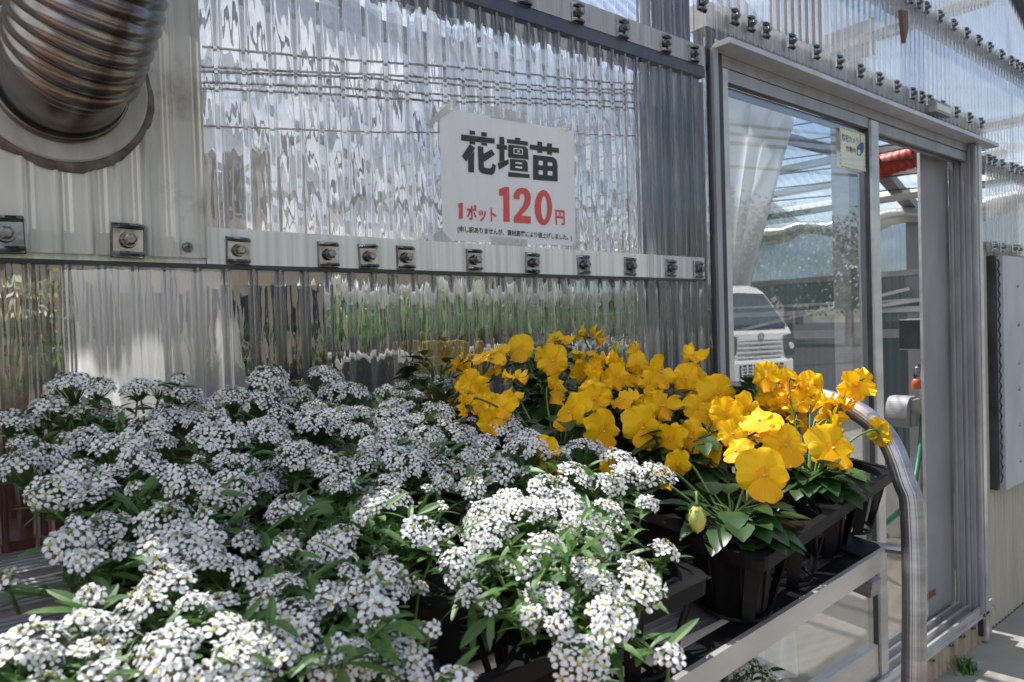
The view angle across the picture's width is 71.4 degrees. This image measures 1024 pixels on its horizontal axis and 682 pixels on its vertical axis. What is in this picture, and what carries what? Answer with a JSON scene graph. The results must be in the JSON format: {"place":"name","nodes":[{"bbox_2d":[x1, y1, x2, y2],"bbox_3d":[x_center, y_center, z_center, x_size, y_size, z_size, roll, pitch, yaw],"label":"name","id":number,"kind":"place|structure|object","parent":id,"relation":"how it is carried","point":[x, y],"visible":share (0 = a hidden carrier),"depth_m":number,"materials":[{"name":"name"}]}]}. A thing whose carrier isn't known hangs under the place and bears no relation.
{"place":"outdoors","nodes":[
{"label":"outdoors","id":0,"kind":"place"},
{"bbox_2d":[213,0,1023,250],"label":"sky","id":1,"kind":"structure","parent":0,"point":[812,130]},
{"bbox_2d":[781,531,955,681],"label":"floor","id":2,"kind":"structure","parent":0,"point":[834,633],"depth_m":2.48,"materials":[{"name":"concrete"}]},
{"bbox_2d":[249,273,566,351],"bbox_3d":[-0.778,0.245,5.434,3.400,1.500,0.020,-3,1,-39],"label":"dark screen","id":3,"kind":"object","parent":2,"relation":"on","point":[413,290],"depth_m":5.55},
{"bbox_2d":[0,0,1023,681],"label":"greenhouse","id":4,"kind":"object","parent":2,"relation":"on","point":[852,290],"visible":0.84,"depth_m":1.38,"materials":[{"name":"metal"}]},
{"bbox_2d":[0,0,168,173],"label":"flue pipe","id":5,"kind":"object","parent":4,"relation":"attached to","point":[76,94],"visible":1,"depth_m":0.72,"materials":[{"name":"metal"}]},
{"bbox_2d":[0,414,203,553],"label":"red board","id":6,"kind":"object","parent":4,"relation":"attached to","point":[4,514],"depth_m":0.81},
{"bbox_2d":[64,270,235,444],"bbox_3d":[-0.413,0.397,1.036,0.370,0.990,0.045,-3,1,-39],"label":"plastic curtain","id":7,"kind":"object","parent":4,"relation":"hanging from","point":[166,328],"visible":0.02,"depth_m":0.98,"materials":[{"name":"plastic"}]},
{"bbox_2d":[224,286,308,415],"bbox_3d":[-0.365,0.201,1.145,0.205,0.575,0.053,-3,1,-39],"label":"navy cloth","id":8,"kind":"object","parent":4,"relation":"hanging from","point":[280,329],"visible":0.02,"depth_m":1.15,"materials":[{"name":"fabric"}]},
{"bbox_2d":[325,291,629,309],"bbox_3d":[-0.683,-0.273,4.664,4.444,0.146,0.156,-3,1,-39],"label":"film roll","id":9,"kind":"object","parent":4,"relation":"attached to","point":[470,299],"visible":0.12,"depth_m":5.02,"materials":[{"name":"white plastic"}]},
{"bbox_2d":[426,98,581,249],"bbox_3d":[-0.001,-0.274,1.220,0.342,0.245,0.002,-3,1,-39],"label":"price sign","id":10,"kind":"object","parent":4,"relation":"attached to","point":[507,177],"visible":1,"depth_m":1.21,"materials":[{"name":"paper"}]},
{"bbox_2d":[728,87,797,288],"bbox_3d":[0.715,-0.423,2.027,0.412,0.557,0.112,-3,1,-39],"label":"plastic curtain","id":11,"kind":"object","parent":4,"relation":"hanging from","point":[759,137],"visible":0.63,"depth_m":1.97,"materials":[{"name":"clear plastic"}]},
{"bbox_2d":[742,630,797,681],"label":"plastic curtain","id":12,"kind":"object","parent":4,"relation":"hanging from","point":[781,653],"visible":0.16,"depth_m":2.15,"materials":[{"name":"white plastic"}]},
{"bbox_2d":[722,67,888,681],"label":"sliding door","id":13,"kind":"structure","parent":4,"relation":"in","point":[869,661],"depth_m":2.06,"materials":[{"name":"metal"}]},
{"bbox_2d":[602,188,1023,252],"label":"film roll","id":14,"kind":"object","parent":4,"relation":"attached to","point":[889,217],"visible":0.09,"depth_m":4.44,"materials":[{"name":"white plastic"}]},
{"bbox_2d":[840,126,865,171],"bbox_3d":[0.967,-0.541,2.019,0.159,0.112,0.002,-3,1,-39],"label":"camera sticker","id":15,"kind":"object","parent":4,"relation":"attached to","point":[852,149],"visible":1,"depth_m":2.02,"materials":[{"name":"yellow"}]},
{"bbox_2d":[879,149,917,178],"bbox_3d":[2.161,-1.002,3.955,0.148,0.170,0.280,-3,1,-39],"label":"net roll","id":16,"kind":"object","parent":4,"relation":"hanging from","point":[888,168],"visible":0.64,"depth_m":3.93,"materials":[{"name":"plastic"}]},
{"bbox_2d":[885,319,922,495],"bbox_3d":[2.004,0.173,3.578,0.267,1.271,0.145,-3,1,-39],"label":"water pump","id":17,"kind":"object","parent":4,"relation":"attached to","point":[903,411],"visible":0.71,"depth_m":3.53,"materials":[{"name":"white plastic"}]},
{"bbox_2d":[986,255,1023,489],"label":"wall cabinet","id":18,"kind":"object","parent":4,"relation":"attached to","point":[1005,302],"depth_m":2.69,"materials":[{"name":"grey metal"}]},
{"bbox_2d":[862,414,921,539],"bbox_3d":[1.592,0.676,3.368,0.485,0.607,0.824,-1,2,44],"label":"garden hose","id":19,"kind":"object","parent":2,"relation":"on","point":[892,517],"visible":0.23,"depth_m":3.38,"materials":[{"name":"green rubber"}]},
{"label":"ground sheet","id":20,"kind":"structure","parent":2,"relation":"on","visible":0},
{"bbox_2d":[62,269,98,316],"bbox_3d":[-0.895,-0.162,1.437,0.068,2.480,0.131,-2,1,6],"label":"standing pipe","id":21,"kind":"object","parent":20,"relation":"on","point":[64,301],"depth_m":1.39,"materials":[{"name":"brown metal"}]},
{"bbox_2d":[0,172,229,432],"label":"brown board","id":22,"kind":"object","parent":20,"relation":"on","point":[221,226],"depth_m":2.08,"materials":[{"name":"brown wood"}]},
{"bbox_2d":[413,340,418,406],"bbox_3d":[-0.186,0.527,1.476,0.021,1.058,0.024,-3,1,-39],"label":"yellow post","id":23,"kind":"object","parent":20,"relation":"on","point":[416,353],"visible":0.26,"depth_m":1.46,"materials":[{"name":"paint"}]},
{"bbox_2d":[433,340,437,374],"bbox_3d":[-0.144,0.526,1.510,0.026,1.056,0.024,-3,1,-39],"label":"yellow post","id":24,"kind":"object","parent":20,"relation":"on","point":[434,348],"visible":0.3,"depth_m":1.49,"materials":[{"name":"paint"}]},
{"bbox_2d":[451,340,457,415],"bbox_3d":[-0.105,0.525,1.542,0.021,1.054,0.024,-3,1,-39],"label":"yellow post","id":25,"kind":"object","parent":20,"relation":"on","point":[453,349],"visible":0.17,"depth_m":1.52,"materials":[{"name":"paint"}]},
{"bbox_2d":[328,339,630,460],"bbox_3d":[-0.380,0.515,4.958,3.200,0.955,0.720,-3,1,-39],"label":"plant bench","id":26,"kind":"object","parent":20,"relation":"on","point":[396,362],"visible":0.02,"depth_m":4.26,"materials":[{"name":"metal"}]},
{"bbox_2d":[326,297,375,352],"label":"plant","id":27,"kind":"object","parent":26,"relation":"on","point":[352,329],"visible":0.13,"depth_m":4.35,"materials":[{"name":"green plant"}]},
{"bbox_2d":[371,303,416,349],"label":"plant","id":28,"kind":"object","parent":26,"relation":"on","point":[394,324],"visible":0.09,"depth_m":4.65,"materials":[{"name":"green plant"}]},
{"bbox_2d":[414,306,454,339],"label":"plant","id":29,"kind":"object","parent":26,"relation":"on","point":[434,323],"visible":0.23,"depth_m":4.75,"materials":[{"name":"green plant"}]},
{"bbox_2d":[451,309,487,345],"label":"plant","id":30,"kind":"object","parent":26,"relation":"on","point":[470,333],"visible":0.14,"depth_m":5.05,"materials":[{"name":"green plant"}]},
{"bbox_2d":[486,299,534,343],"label":"plant","id":31,"kind":"object","parent":26,"relation":"on","point":[504,325],"visible":0.24,"depth_m":5.15,"materials":[{"name":"green plant"}]},
{"bbox_2d":[519,302,552,342],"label":"plant","id":32,"kind":"object","parent":26,"relation":"on","point":[535,327],"visible":0.14,"depth_m":5.43,"materials":[{"name":"green plant"}]},
{"bbox_2d":[550,300,593,340],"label":"plant","id":33,"kind":"object","parent":26,"relation":"on","point":[565,318],"visible":0.22,"depth_m":5.52,"materials":[{"name":"green plant"}]},
{"bbox_2d":[577,309,604,339],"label":"plant","id":34,"kind":"object","parent":26,"relation":"on","point":[592,325],"visible":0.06,"depth_m":5.84,"materials":[{"name":"plant"}]},
{"bbox_2d":[934,604,1023,681],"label":"pavement","id":35,"kind":"structure","parent":0,"point":[999,654],"depth_m":2.47,"materials":[{"name":"concrete"}]},
{"bbox_2d":[944,654,977,675],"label":"weed","id":36,"kind":"object","parent":35,"relation":"on","point":[965,669],"visible":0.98,"depth_m":2.36,"materials":[{"name":"green plant"}]},
{"bbox_2d":[955,655,981,672],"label":"weed","id":37,"kind":"object","parent":35,"relation":"on","point":[960,667],"visible":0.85,"depth_m":2.38,"materials":[{"name":"green plant"}]},
{"bbox_2d":[992,603,1023,628],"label":"ground","id":38,"kind":"structure","parent":0,"point":[1007,616],"depth_m":2.82,"materials":[{"name":"concrete"}]},
{"label":"brick path","id":39,"kind":"structure","parent":0,"visible":0},
{"bbox_2d":[0,381,926,681],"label":"display cart","id":40,"kind":"object","parent":39,"relation":"on","point":[716,649],"visible":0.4,"depth_m":0.76,"materials":[{"name":"metal"}]},
{"bbox_2d":[58,430,711,681],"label":"pot tray","id":41,"kind":"object","parent":40,"relation":"on","point":[517,665],"visible":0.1,"depth_m":0.55,"materials":[{"name":"black plastic"}]},
{"bbox_2d":[0,371,203,526],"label":"alyssum plant","id":42,"kind":"object","parent":41,"relation":"in","point":[81,433],"visible":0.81,"depth_m":0.73,"materials":[{"name":"white plant"}]},
{"bbox_2d":[0,431,283,659],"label":"alyssum plant","id":43,"kind":"object","parent":41,"relation":"in","point":[155,530],"visible":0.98,"depth_m":0.55,"materials":[{"name":"white plant"}]},
{"bbox_2d":[146,400,340,555],"bbox_3d":[-0.272,0.153,0.726,0.184,0.178,0.196,-2,1,-4],"label":"alyssum plant","id":44,"kind":"object","parent":41,"relation":"in","point":[279,451],"visible":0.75,"depth_m":0.70,"materials":[{"name":"white plant"}]},
{"bbox_2d":[24,530,479,681],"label":"alyssum plant","id":45,"kind":"object","parent":41,"relation":"in","point":[338,632],"visible":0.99,"depth_m":0.41,"materials":[{"name":"white plant"}]},
{"bbox_2d":[141,569,157,575],"bbox_3d":[-0.210,0.134,0.413,0.008,0.004,0.007,-3,1,-39],"label":"hoverfly","id":46,"kind":"object","parent":45,"relation":"on","point":[150,572],"visible":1,"depth_m":0.41},
{"bbox_2d":[191,364,371,495],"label":"alyssum plant","id":47,"kind":"object","parent":41,"relation":"in","point":[311,407],"visible":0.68,"depth_m":0.86,"materials":[{"name":"white plant"}]},
{"bbox_2d":[215,472,488,673],"bbox_3d":[-0.117,0.194,0.572,0.196,0.156,0.184,-2,1,-8],"label":"alyssum plant","id":48,"kind":"object","parent":41,"relation":"in","point":[370,532],"visible":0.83,"depth_m":0.55,"materials":[{"name":"white plant"}]},
{"bbox_2d":[292,422,473,595],"bbox_3d":[-0.117,0.170,0.720,0.175,0.165,0.187,-2,1,11],"label":"alyssum plant","id":49,"kind":"object","parent":41,"relation":"in","point":[416,468],"visible":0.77,"depth_m":0.69,"materials":[{"name":"white plant"}]},
{"bbox_2d":[320,374,524,501],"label":"alyssum plant","id":50,"kind":"object","parent":41,"relation":"in","point":[399,421],"visible":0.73,"depth_m":0.85,"materials":[{"name":"white plant"}]},
{"bbox_2d":[435,428,678,557],"bbox_3d":[0.032,0.179,0.709,0.252,0.169,0.213,-3,1,-39],"label":"alyssum plant","id":51,"kind":"object","parent":41,"relation":"in","point":[566,491],"visible":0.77,"depth_m":0.70,"materials":[{"name":"white plant"}]},
{"bbox_2d":[426,488,698,681],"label":"alyssum plant","id":52,"kind":"object","parent":41,"relation":"in","point":[538,583],"visible":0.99,"depth_m":0.50,"materials":[{"name":"white plant"}]},
{"bbox_2d":[444,398,891,623],"bbox_3d":[0.177,0.190,1.004,0.552,0.165,0.450,-1,2,43],"label":"pot tray","id":53,"kind":"object","parent":40,"relation":"on","point":[822,526],"visible":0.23,"depth_m":0.77,"materials":[{"name":"black plastic"}]},
{"bbox_2d":[388,332,628,493],"bbox_3d":[0.033,0.100,1.103,0.446,0.216,0.193,-3,1,-39],"label":"pansy plant","id":54,"kind":"object","parent":53,"relation":"in","point":[498,360],"visible":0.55,"depth_m":0.99,"materials":[{"name":"yellow plant"}]},
{"bbox_2d":[453,368,619,535],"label":"pansy plant","id":55,"kind":"object","parent":53,"relation":"in","point":[583,412],"visible":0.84,"depth_m":0.86,"materials":[{"name":"yellow plant"}]},
{"bbox_2d":[500,343,576,416],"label":"pansy plant","id":56,"kind":"object","parent":53,"relation":"in","point":[518,365],"visible":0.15,"depth_m":1.18,"materials":[{"name":"yellow plant"}]},
{"bbox_2d":[493,330,612,460],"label":"pansy plant","id":57,"kind":"object","parent":53,"relation":"in","point":[550,357],"visible":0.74,"depth_m":1.02,"materials":[{"name":"yellow plant"}]},
{"bbox_2d":[574,322,709,458],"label":"pansy plant","id":58,"kind":"object","parent":53,"relation":"in","point":[690,354],"visible":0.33,"depth_m":1.14,"materials":[{"name":"yellow plant"}]},
{"bbox_2d":[594,349,710,500],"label":"pansy plant","id":59,"kind":"object","parent":53,"relation":"in","point":[656,375],"visible":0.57,"depth_m":1.04,"materials":[{"name":"yellow plant"}]},
{"bbox_2d":[611,387,783,549],"bbox_3d":[0.227,0.156,0.891,0.186,0.190,0.160,-2,1,0],"label":"pansy plant","id":60,"kind":"object","parent":53,"relation":"in","point":[706,447],"visible":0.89,"depth_m":0.86,"materials":[{"name":"yellow plant"}]},
{"bbox_2d":[598,438,811,617],"bbox_3d":[0.208,0.193,0.745,0.186,0.160,0.185,-3,1,-39],"label":"pansy plant","id":61,"kind":"object","parent":53,"relation":"in","point":[762,477],"visible":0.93,"depth_m":0.71,"materials":[{"name":"yellow plant"}]},
{"bbox_2d":[695,362,812,471],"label":"pansy plant","id":62,"kind":"object","parent":53,"relation":"in","point":[766,377],"visible":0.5,"depth_m":1.01,"materials":[{"name":"yellow plant"}]},
{"bbox_2d":[734,367,892,554],"bbox_3d":[0.374,0.148,0.903,0.202,0.222,0.184,-2,1,-8],"label":"pansy plant","id":63,"kind":"object","parent":53,"relation":"in","point":[829,445],"visible":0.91,"depth_m":0.89,"materials":[{"name":"yellow plant"}]},
{"bbox_2d":[727,658,784,681],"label":"alyssum plant","id":64,"kind":"object","parent":40,"relation":"on","point":[755,668],"visible":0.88,"depth_m":0.84,"materials":[{"name":"white plant"}]},
{"bbox_3d":[-0.401,0.259,0.220,0.459,0.113,0.244,-3,1,-39],"label":"pot tray","id":65,"kind":"object","parent":40,"relation":"on","visible":0},
{"bbox_2d":[0,608,144,681],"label":"alyssum plant","id":66,"kind":"object","parent":65,"relation":"in","point":[39,657],"visible":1,"depth_m":0.36,"materials":[{"name":"white plant"}]},
{"bbox_3d":[-0.813,0.675,1.374,0.600,0.804,0.350,-3,1,-39],"label":"low table","id":67,"kind":"object","parent":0,"visible":0},
{"bbox_2d":[25,268,100,405],"bbox_3d":[-0.839,-0.051,1.354,0.287,0.640,0.299,-3,1,-39],"label":"corrugated panel","id":68,"kind":"object","parent":67,"relation":"on","point":[35,333],"visible":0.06,"depth_m":1.30,"materials":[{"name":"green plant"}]}
]}

